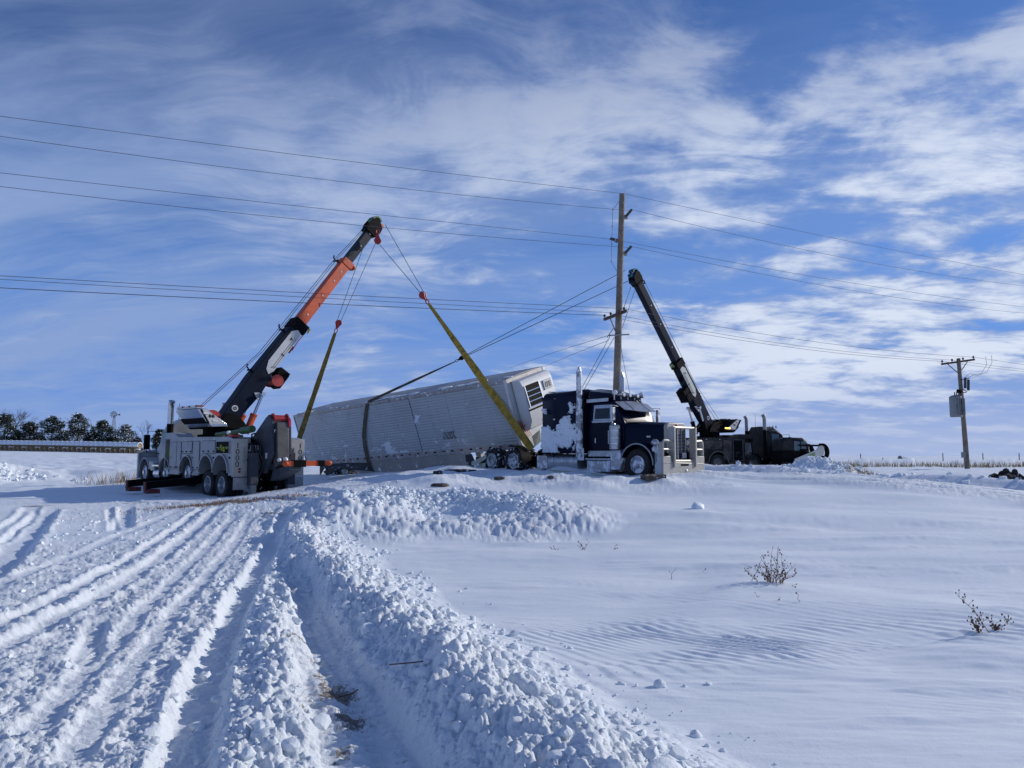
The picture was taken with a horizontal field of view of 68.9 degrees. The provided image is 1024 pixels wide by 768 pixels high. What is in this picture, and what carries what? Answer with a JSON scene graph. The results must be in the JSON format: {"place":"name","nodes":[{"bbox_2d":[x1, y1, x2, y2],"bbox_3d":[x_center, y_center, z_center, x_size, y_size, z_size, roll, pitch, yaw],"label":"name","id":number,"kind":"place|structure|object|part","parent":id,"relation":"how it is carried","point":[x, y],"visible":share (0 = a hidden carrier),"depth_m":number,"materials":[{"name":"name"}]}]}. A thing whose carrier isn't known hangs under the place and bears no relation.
{"place":"outdoors","nodes":[
{"label":"outdoors","id":0,"kind":"place"},
{"bbox_2d":[75,468,140,485],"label":"dry grass","id":1,"kind":"structure","parent":0,"point":[117,479],"depth_m":35.26,"materials":[{"name":"plant"}]},
{"bbox_2d":[118,442,124,448],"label":"round bale","id":2,"kind":"object","parent":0,"point":[120,444],"visible":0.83,"depth_m":196.22},
{"bbox_2d":[341,243,375,319],"bbox_3d":[-7.822,-5.085,37.813,0.028,3.476,3.354,5,-7,-41],"label":"winch rope","id":3,"kind":"object","parent":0,"point":[359,279],"visible":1,"depth_m":37.66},
{"bbox_2d":[334,320,341,332],"bbox_3d":[-9.085,-2.995,38.885,0.421,0.719,0.232,0,-6,0],"label":"snatch block","id":4,"kind":"object","parent":3,"relation":"hanging from","point":[338,323],"depth_m":38.83,"materials":[{"name":"red paint"}]},
{"bbox_2d":[297,333,335,438],"bbox_3d":[-10.254,0.123,39.242,2.479,5.523,0.152,-3,-6,27],"label":"lifting strap","id":5,"kind":"object","parent":4,"relation":"hanging from","point":[311,401],"visible":0.97,"depth_m":39.24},
{"bbox_2d":[337,252,361,319],"bbox_3d":[-8.285,-4.985,38.054,0.028,3.320,2.633,5,-7,-40],"label":"winch rope","id":6,"kind":"object","parent":4,"relation":"attached to","point":[349,285],"visible":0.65,"depth_m":38.03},
{"bbox_2d":[0,451,1023,767],"bbox_3d":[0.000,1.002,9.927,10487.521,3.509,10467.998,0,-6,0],"label":"snow ground","id":7,"kind":"structure","parent":0,"point":[868,647],"depth_m":7.41,"materials":[{"name":"snow"}]},
{"bbox_2d":[0,413,22,446],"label":"evergreen tree","id":8,"kind":"object","parent":7,"relation":"on","point":[5,419],"visible":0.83,"depth_m":230.95,"materials":[{"name":"green plant"}]},
{"bbox_2d":[1,407,38,439],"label":"bare tree","id":9,"kind":"object","parent":7,"relation":"on","point":[22,417],"visible":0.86,"depth_m":241.46,"materials":[{"name":"brown plant"}]},
{"bbox_2d":[11,421,43,440],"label":"evergreen tree","id":10,"kind":"object","parent":7,"relation":"on","point":[28,428],"visible":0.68,"depth_m":234.50,"materials":[{"name":"green plant"}]},
{"bbox_2d":[29,415,70,440],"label":"evergreen tree","id":11,"kind":"object","parent":7,"relation":"on","point":[54,422],"visible":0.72,"depth_m":232.88,"materials":[{"name":"green plant"}]},
{"bbox_2d":[48,412,105,441],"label":"evergreen tree","id":12,"kind":"object","parent":7,"relation":"on","point":[77,431],"visible":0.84,"depth_m":230.44,"materials":[{"name":"green plant"}]},
{"bbox_2d":[89,419,117,441],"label":"evergreen tree","id":13,"kind":"object","parent":7,"relation":"on","point":[101,427],"visible":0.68,"depth_m":234.37,"materials":[{"name":"green plant"}]},
{"bbox_2d":[109,411,119,439],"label":"windmill","id":14,"kind":"object","parent":7,"relation":"on","point":[114,420],"visible":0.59,"depth_m":239.72,"materials":[{"name":"metal"}]},
{"bbox_2d":[109,424,140,448],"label":"evergreen tree","id":15,"kind":"object","parent":7,"relation":"on","point":[125,430],"visible":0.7,"depth_m":234.75,"materials":[{"name":"green plant"}]},
{"bbox_2d":[133,436,143,449],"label":"evergreen tree","id":16,"kind":"object","parent":7,"relation":"on","point":[139,440],"visible":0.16,"depth_m":239.19,"materials":[{"name":"green plant"}]},
{"bbox_2d":[136,420,152,439],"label":"bare tree","id":17,"kind":"object","parent":7,"relation":"on","point":[147,430],"visible":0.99,"depth_m":237.24,"materials":[{"name":"brown plant"}]},
{"bbox_2d":[140,725,163,737],"bbox_3d":[-2.021,1.979,4.204,0.108,0.098,0.130,0,-6,0],"label":"snow lump","id":18,"kind":"object","parent":7,"relation":"on","point":[155,730],"visible":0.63,"depth_m":4.18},
{"bbox_2d":[150,429,163,449],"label":"evergreen tree","id":19,"kind":"object","parent":7,"relation":"on","point":[156,438],"visible":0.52,"depth_m":237.98,"materials":[{"name":"green plant"}]},
{"bbox_2d":[58,491,329,514],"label":"trampled grass","id":20,"kind":"structure","parent":7,"relation":"on","point":[214,502],"depth_m":20.39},
{"bbox_2d":[161,553,317,767],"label":"snow chunks","id":21,"kind":"object","parent":7,"relation":"on","point":[259,732],"visible":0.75,"depth_m":5.01,"materials":[{"name":"snow"}]},
{"bbox_2d":[125,216,383,496],"bbox_3d":[-11.733,-2.150,31.709,10.533,13.567,11.233,0,-6,0],"label":"rotator tow truck","id":22,"kind":"object","parent":7,"relation":"on","point":[213,452],"visible":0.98,"depth_m":29.60,"materials":[{"name":"white metal"}]},
{"bbox_3d":[-15.083,3.003,32.231,0.045,0.790,0.816,5,-8,-43],"label":"door","id":23,"kind":"part","parent":22,"relation":"part of","materials":[{"name":"silver metal"}]},
{"bbox_3d":[-15.045,2.265,32.346,0.112,0.580,0.683,5,-8,-43],"label":"side window","id":24,"kind":"part","parent":22,"relation":"part of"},
{"bbox_3d":[-13.844,2.924,30.532,0.050,1.080,0.618,5,-8,-43],"label":"compartment door","id":25,"kind":"part","parent":22,"relation":"part of","materials":[{"name":"silver metal"}]},
{"bbox_3d":[-13.455,2.885,30.123,0.050,1.080,0.424,5,-8,-43],"label":"compartment door","id":26,"kind":"part","parent":22,"relation":"part of","materials":[{"name":"silver metal"}]},
{"bbox_3d":[-12.876,2.516,29.534,0.051,0.460,1.057,5,-8,-43],"label":"compartment door","id":27,"kind":"part","parent":22,"relation":"part of","materials":[{"name":"silver metal"}]},
{"bbox_3d":[-12.205,2.758,28.812,0.050,1.080,0.628,5,-8,-43],"label":"compartment door","id":28,"kind":"part","parent":22,"relation":"part of","materials":[{"name":"silver metal"}]},
{"bbox_3d":[-11.356,2.364,27.951,0.050,0.460,1.138,5,-8,-43],"label":"compartment door","id":29,"kind":"part","parent":22,"relation":"part of","materials":[{"name":"silver metal"}]},
{"bbox_2d":[374,229,380,244],"bbox_3d":[-6.614,-7.266,36.767,0.357,0.802,0.147,0,-6,0],"label":"snatch block","id":30,"kind":"object","parent":22,"relation":"hanging from","point":[377,240],"depth_m":36.68,"materials":[{"name":"red paint"}]},
{"bbox_2d":[380,245,419,291],"bbox_3d":[-5.317,-5.476,35.238,0.028,3.034,3.613,5,-7,-41],"label":"winch rope","id":31,"kind":"object","parent":30,"relation":"hanging from","point":[400,269],"visible":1,"depth_m":35.13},
{"bbox_2d":[419,291,428,303],"bbox_3d":[-3.943,-3.876,33.660,0.563,0.620,0.140,-4,-7,32],"label":"snatch block","id":32,"kind":"object","parent":31,"relation":"hanging from","point":[422,295],"depth_m":33.64,"materials":[{"name":"red paint"}]},
{"bbox_2d":[385,225,423,291],"bbox_3d":[-5.151,-6.037,35.443,0.028,4.109,3.812,4,-7,-38],"label":"winch rope","id":33,"kind":"object","parent":32,"relation":"attached to","point":[403,256],"visible":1,"depth_m":35.52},
{"bbox_2d":[0,500,508,767],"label":"snow chunks","id":34,"kind":"object","parent":7,"relation":"on","point":[458,726],"visible":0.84,"depth_m":5.76,"materials":[{"name":"snow"}]},
{"bbox_2d":[312,712,331,730],"bbox_3d":[-1.137,2.023,4.452,0.118,0.107,0.142,0,-6,0],"label":"snow lump","id":35,"kind":"object","parent":7,"relation":"on","point":[320,721],"visible":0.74,"depth_m":4.41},
{"bbox_2d":[292,637,384,746],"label":"straw litter","id":36,"kind":"object","parent":7,"relation":"on","point":[340,705],"visible":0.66,"depth_m":4.74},
{"bbox_2d":[323,463,373,474],"bbox_3d":[-7.700,4.083,35.744,3.217,0.615,0.682,-3,-6,30],"label":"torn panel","id":37,"kind":"object","parent":7,"relation":"on","point":[356,466],"visible":1,"depth_m":35.83,"materials":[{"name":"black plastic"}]},
{"bbox_2d":[338,689,358,697],"bbox_3d":[-1.061,2.026,4.879,0.041,0.020,0.166,-4,-7,39],"label":"twig","id":38,"kind":"object","parent":7,"relation":"on","point":[348,694],"visible":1,"depth_m":4.86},
{"bbox_2d":[360,621,374,634],"bbox_3d":[-1.235,2.117,6.435,0.137,0.125,0.166,0,-6,0],"label":"snow lump","id":39,"kind":"object","parent":7,"relation":"on","point":[366,627],"visible":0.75,"depth_m":6.38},
{"bbox_2d":[380,585,399,592],"bbox_3d":[-1.280,2.230,7.798,0.255,0.232,0.307,0,-6,0],"label":"snow lump","id":40,"kind":"object","parent":7,"relation":"on","point":[390,588],"visible":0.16,"depth_m":7.77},
{"bbox_2d":[389,659,429,664],"bbox_3d":[-0.649,1.863,5.027,0.352,0.066,0.077,1,-6,-7],"label":"twig","id":41,"kind":"object","parent":7,"relation":"on","point":[406,663],"visible":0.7,"depth_m":5.01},
{"bbox_2d":[293,366,554,474],"bbox_3d":[-4.703,2.524,37.143,16.962,4.430,2.696,-9,8,42],"label":"semi trailer","id":42,"kind":"object","parent":7,"relation":"on","point":[452,423],"visible":0.68,"depth_m":34.67,"materials":[{"name":"metal"}]},
{"bbox_2d":[362,398,380,465],"bbox_3d":[-7.105,2.541,37.625,0.870,3.567,1.900,1,-6,-15],"label":"lifting strap","id":43,"kind":"object","parent":42,"relation":"attached to","point":[363,434],"visible":0.81,"depth_m":37.65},
{"bbox_2d":[368,361,454,400],"bbox_3d":[-5.036,-0.117,37.606,4.395,2.218,0.071,1,-6,-12],"label":"lifting strap","id":44,"kind":"object","parent":42,"relation":"attached to","point":[400,386],"visible":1,"depth_m":37.54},
{"bbox_2d":[465,454,474,466],"bbox_3d":[-1.771,3.338,31.472,0.225,0.784,0.688,3,-6,-32],"label":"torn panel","id":45,"kind":"object","parent":42,"relation":"hanging from","point":[469,458],"visible":0.65,"depth_m":31.49,"materials":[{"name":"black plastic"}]},
{"bbox_2d":[427,303,534,450],"bbox_3d":[-1.468,-0.478,31.711,5.517,6.633,0.199,-3,-6,32],"label":"lifting strap","id":46,"kind":"object","parent":42,"relation":"attached to","point":[503,409],"visible":1,"depth_m":31.38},
{"bbox_2d":[431,483,448,485],"bbox_3d":[-2.088,2.939,21.783,0.452,0.104,0.359,5,-8,-43],"label":"dark panel","id":47,"kind":"object","parent":7,"relation":"on","point":[440,484],"visible":0.99,"depth_m":21.70,"materials":[{"name":"rubber"}]},
{"bbox_2d":[330,485,567,521],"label":"snow chunks","id":48,"kind":"object","parent":7,"relation":"on","point":[495,494],"visible":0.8,"depth_m":16.67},
{"bbox_2d":[444,469,475,471],"bbox_3d":[-1.950,3.269,28.238,1.296,0.115,0.229,2,-6,-20],"label":"dark panel","id":49,"kind":"object","parent":7,"relation":"on","point":[461,470],"visible":0.94,"depth_m":28.16,"materials":[{"name":"black plastic"}]},
{"bbox_2d":[471,454,486,466],"bbox_3d":[-1.382,3.176,30.822,0.731,0.538,0.179,-3,-6,25],"label":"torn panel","id":50,"kind":"object","parent":7,"relation":"on","point":[476,462],"visible":1,"depth_m":30.84,"materials":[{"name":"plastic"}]},
{"bbox_2d":[494,476,505,479],"bbox_3d":[-0.392,2.998,23.813,0.418,0.104,0.294,3,-6,-29],"label":"dark panel","id":51,"kind":"object","parent":7,"relation":"on","point":[497,478],"visible":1,"depth_m":23.73,"materials":[{"name":"rubber"}]},
{"bbox_2d":[245,511,776,767],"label":"snow chunks","id":52,"kind":"object","parent":7,"relation":"on","point":[579,719],"visible":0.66,"depth_m":5.30,"materials":[{"name":"snow"}]},
{"bbox_2d":[0,456,1022,484],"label":"snow chunks","id":53,"kind":"object","parent":7,"relation":"on","point":[809,459],"visible":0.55,"depth_m":36.87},
{"bbox_2d":[548,469,602,475],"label":"fallen trim","id":54,"kind":"structure","parent":7,"relation":"on","point":[596,474],"depth_m":26.33,"materials":[{"name":"plastic"}]},
{"bbox_2d":[476,367,703,475],"bbox_3d":[2.636,1.553,29.063,2.869,4.090,9.660,5,-7,-43],"label":"semi truck","id":55,"kind":"object","parent":7,"relation":"on","point":[600,430],"visible":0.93,"depth_m":27.04,"materials":[{"name":"blue metal"}]},
{"bbox_2d":[532,430,540,446],"bbox_3d":[1.022,2.259,31.024,0.412,0.714,0.088,3,-7,-32],"label":"torn panel","id":56,"kind":"object","parent":55,"relation":"on","point":[536,438],"visible":1,"depth_m":31.02,"materials":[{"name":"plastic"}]},
{"bbox_3d":[3.262,1.557,26.865,0.247,1.620,0.960,5,-7,-43],"label":"door","id":57,"kind":"part","parent":55,"relation":"part of","materials":[{"name":"blue paint"}]},
{"bbox_2d":[603,193,632,390],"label":"utility pole","id":58,"kind":"object","parent":7,"relation":"on","point":[621,254],"visible":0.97,"depth_m":40.54,"materials":[{"name":"brown wood"}]},
{"bbox_2d":[0,287,603,315],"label":"power line","id":59,"kind":"object","parent":58,"relation":"attached to","point":[281,301],"visible":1,"depth_m":33.44,"materials":[{"name":"metal"}]},
{"bbox_2d":[4,173,604,238],"bbox_3d":[-22.329,-8.397,27.608,62.322,2.088,0.020,3,-6,-27],"label":"power line","id":60,"kind":"object","parent":58,"relation":"attached to","point":[285,204],"visible":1,"depth_m":33.50,"materials":[{"name":"metal"}]},
{"bbox_2d":[0,279,609,312],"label":"power line","id":61,"kind":"object","parent":58,"relation":"attached to","point":[290,296],"visible":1,"depth_m":32.94,"materials":[{"name":"metal"}]},
{"bbox_2d":[1,116,614,192],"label":"power line","id":62,"kind":"object","parent":58,"relation":"attached to","point":[288,153],"visible":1,"depth_m":33.02,"materials":[{"name":"metal"}]},
{"bbox_2d":[0,275,622,308],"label":"power line","id":63,"kind":"object","parent":58,"relation":"attached to","point":[295,292],"visible":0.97,"depth_m":31.72,"materials":[{"name":"metal"}]},
{"bbox_2d":[0,186,630,247],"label":"power line","id":64,"kind":"object","parent":58,"relation":"attached to","point":[292,218],"visible":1,"depth_m":31.91,"materials":[{"name":"metal"}]},
{"bbox_2d":[0,136,631,210],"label":"power line","id":65,"kind":"object","parent":58,"relation":"attached to","point":[298,176],"visible":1,"depth_m":32.24,"materials":[{"name":"metal"}]},
{"bbox_2d":[510,335,608,367],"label":"power line","id":66,"kind":"object","parent":58,"relation":"attached to","point":[563,349],"visible":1,"depth_m":50.65,"materials":[{"name":"metal"}]},
{"bbox_2d":[544,340,608,366],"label":"power line","id":67,"kind":"object","parent":58,"relation":"attached to","point":[577,352],"visible":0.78,"depth_m":50.69,"materials":[{"name":"metal"}]},
{"bbox_2d":[582,335,610,386],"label":"guy wire","id":68,"kind":"object","parent":58,"relation":"attached to","point":[596,361],"visible":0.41,"depth_m":41.32,"materials":[{"name":"metal"}]},
{"bbox_2d":[585,338,613,387],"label":"guy wire","id":69,"kind":"object","parent":58,"relation":"attached to","point":[599,362],"visible":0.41,"depth_m":41.47,"materials":[{"name":"metal"}]},
{"bbox_2d":[623,319,928,360],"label":"power line","id":70,"kind":"object","parent":58,"relation":"attached to","point":[776,345],"visible":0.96,"depth_m":46.73,"materials":[{"name":"metal"}]},
{"bbox_2d":[624,316,944,359],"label":"power line","id":71,"kind":"object","parent":58,"relation":"attached to","point":[781,343],"visible":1,"depth_m":46.26,"materials":[{"name":"metal"}]},
{"bbox_2d":[628,309,965,356],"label":"power line","id":72,"kind":"object","parent":58,"relation":"attached to","point":[791,338],"visible":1,"depth_m":44.83,"materials":[{"name":"metal"}]},
{"bbox_2d":[624,241,1022,306],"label":"power line","id":73,"kind":"object","parent":58,"relation":"attached to","point":[818,277],"visible":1,"depth_m":48.73,"materials":[{"name":"metal"}]},
{"bbox_2d":[631,246,1018,312],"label":"power line","id":74,"kind":"object","parent":58,"relation":"attached to","point":[807,282],"visible":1,"depth_m":45.81,"materials":[{"name":"metal"}]},
{"bbox_2d":[627,194,1022,274],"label":"power line","id":75,"kind":"object","parent":58,"relation":"attached to","point":[811,233],"visible":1,"depth_m":47.42,"materials":[{"name":"metal"}]},
{"bbox_2d":[635,210,1021,285],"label":"power line","id":76,"kind":"object","parent":58,"relation":"attached to","point":[827,254],"visible":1,"depth_m":46.77,"materials":[{"name":"metal"}]},
{"bbox_2d":[640,474,665,479],"bbox_3d":[4.302,2.827,22.774,0.772,0.176,0.437,2,-6,-20],"label":"crumpled mat","id":77,"kind":"object","parent":7,"relation":"on","point":[651,476],"visible":1,"depth_m":22.60,"materials":[{"name":"rubber"}]},
{"bbox_2d":[646,755,682,767],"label":"snow lump","id":78,"kind":"object","parent":7,"relation":"on","point":[663,761],"visible":1,"depth_m":3.14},
{"bbox_2d":[691,502,703,508],"bbox_3d":[4.258,2.845,17.103,0.314,0.285,0.378,0,-6,0],"label":"snow lump","id":79,"kind":"object","parent":7,"relation":"on","point":[697,505],"visible":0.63,"depth_m":16.97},
{"bbox_2d":[628,268,789,464],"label":"rotator tow truck","id":80,"kind":"object","parent":7,"relation":"on","point":[752,445],"visible":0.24,"depth_m":45.84,"materials":[{"name":"black metal"}]},
{"bbox_2d":[468,270,624,353],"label":"winch rope","id":81,"kind":"object","parent":80,"relation":"hanging from","point":[542,314],"visible":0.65,"depth_m":40.75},
{"bbox_2d":[469,280,629,354],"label":"winch rope","id":82,"kind":"object","parent":80,"relation":"attached to","point":[543,320],"visible":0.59,"depth_m":40.48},
{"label":"compartment door","id":83,"kind":"part","parent":80,"relation":"part of","materials":[{"name":"black metal"}]},
{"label":"compartment door","id":84,"kind":"part","parent":80,"relation":"part of","materials":[{"name":"black metal"}]},
{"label":"side window","id":85,"kind":"part","parent":80,"relation":"part of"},
{"bbox_2d":[744,546,797,583],"bbox_3d":[3.211,2.257,9.274,0.634,0.479,0.386,-2,-6,18],"label":"dry weed","id":86,"kind":"object","parent":7,"relation":"on","point":[768,578],"visible":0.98,"depth_m":9.28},
{"bbox_2d":[768,434,829,465],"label":"truck","id":87,"kind":"object","parent":7,"relation":"on","point":[788,450],"visible":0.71,"depth_m":44.76,"materials":[{"name":"black metal"}]},
{"bbox_2d":[820,459,892,474],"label":"dry grass","id":88,"kind":"structure","parent":7,"relation":"on","point":[871,472],"depth_m":37.24,"materials":[{"name":"plant"}]},
{"bbox_2d":[838,460,1023,467],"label":"dry grass","id":89,"kind":"structure","parent":7,"relation":"on","point":[945,465],"depth_m":59.63,"materials":[{"name":"plant"}]},
{"bbox_2d":[941,355,991,468],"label":"utility pole","id":90,"kind":"object","parent":7,"relation":"on","point":[956,405],"visible":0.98,"depth_m":52.75,"materials":[{"name":"brown wood"}]},
{"bbox_2d":[955,589,989,632],"bbox_3d":[4.139,2.057,6.690,0.298,0.427,0.146,0,-6,0],"label":"dry weed","id":91,"kind":"object","parent":7,"relation":"on","point":[977,627],"visible":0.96,"depth_m":6.67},
{"bbox_2d":[986,615,1005,630],"bbox_3d":[4.382,2.185,6.760,0.128,0.175,0.118,0,-6,0],"label":"dry weed","id":92,"kind":"object","parent":7,"relation":"on","point":[995,627],"visible":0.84,"depth_m":6.74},
{"bbox_2d":[988,468,1023,479],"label":"soil heap","id":93,"kind":"object","parent":7,"relation":"on","point":[1013,474],"visible":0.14,"depth_m":32.66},
{"bbox_2d":[1001,613,1013,623],"bbox_3d":[4.635,2.220,6.976,0.113,0.142,0.077,0,-6,0],"label":"dry weed","id":94,"kind":"object","parent":7,"relation":"on","point":[1007,621],"visible":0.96,"depth_m":6.97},
{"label":"round bale","id":95,"kind":"object","parent":7,"relation":"on","visible":0},
{"bbox_2d":[84,441,91,447],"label":"round bale","id":96,"kind":"object","parent":95,"relation":"on","point":[86,444],"visible":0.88,"depth_m":199.92},
{"bbox_2d":[0,0,1023,455],"label":"sky","id":97,"kind":"structure","parent":0,"point":[898,125],"materials":[{"name":"blue"}]},
{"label":"round bale","id":98,"kind":"object","parent":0,"visible":0},
{"bbox_2d":[79,441,85,447],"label":"round bale","id":99,"kind":"object","parent":98,"relation":"on","point":[81,444],"visible":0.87,"depth_m":200.46},
{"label":"round bale","id":100,"kind":"object","parent":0,"visible":0},
{"bbox_2d":[70,441,76,447],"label":"round bale","id":101,"kind":"object","parent":100,"relation":"on","point":[72,444],"visible":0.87,"depth_m":201.46},
{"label":"round bale","id":102,"kind":"object","parent":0,"visible":0},
{"bbox_2d":[65,441,71,447],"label":"round bale","id":103,"kind":"object","parent":102,"relation":"on","point":[67,443],"visible":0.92,"depth_m":202.02},
{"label":"round bale","id":104,"kind":"object","parent":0,"visible":0},
{"bbox_2d":[15,440,22,446],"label":"round bale","id":105,"kind":"object","parent":104,"relation":"on","point":[17,443],"visible":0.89,"depth_m":207.77},
{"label":"round bale","id":106,"kind":"object","parent":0,"visible":0},
{"bbox_2d":[2,440,8,446],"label":"round bale","id":107,"kind":"object","parent":106,"relation":"on","point":[4,442],"visible":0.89,"depth_m":209.31},
{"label":"round bale","id":108,"kind":"object","parent":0,"visible":0},
{"bbox_2d":[133,442,142,448],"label":"round bale","id":109,"kind":"object","parent":108,"relation":"on","point":[137,445],"visible":1,"depth_m":194.85},
{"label":"round bale","id":110,"kind":"object","parent":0,"visible":0},
{"bbox_2d":[128,442,134,448],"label":"round bale","id":111,"kind":"object","parent":110,"relation":"on","point":[130,445],"visible":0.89,"depth_m":195.20},
{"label":"round bale","id":112,"kind":"object","parent":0,"visible":0},
{"bbox_2d":[123,442,129,448],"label":"round bale","id":113,"kind":"object","parent":112,"relation":"on","point":[125,445],"visible":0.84,"depth_m":195.72},
{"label":"round bale","id":114,"kind":"object","parent":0,"visible":0},
{"bbox_2d":[113,442,119,448],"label":"round bale","id":115,"kind":"object","parent":114,"relation":"on","point":[115,445],"visible":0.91,"depth_m":196.77},
{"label":"round bale","id":116,"kind":"object","parent":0,"visible":0},
{"bbox_2d":[108,442,113,447],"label":"round bale","id":117,"kind":"object","parent":116,"relation":"on","point":[110,444],"visible":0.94,"depth_m":197.27},
{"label":"round bale","id":118,"kind":"object","parent":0,"visible":0},
{"bbox_2d":[89,441,96,447],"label":"round bale","id":119,"kind":"object","parent":118,"relation":"on","point":[91,444],"visible":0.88,"depth_m":199.38}
]}

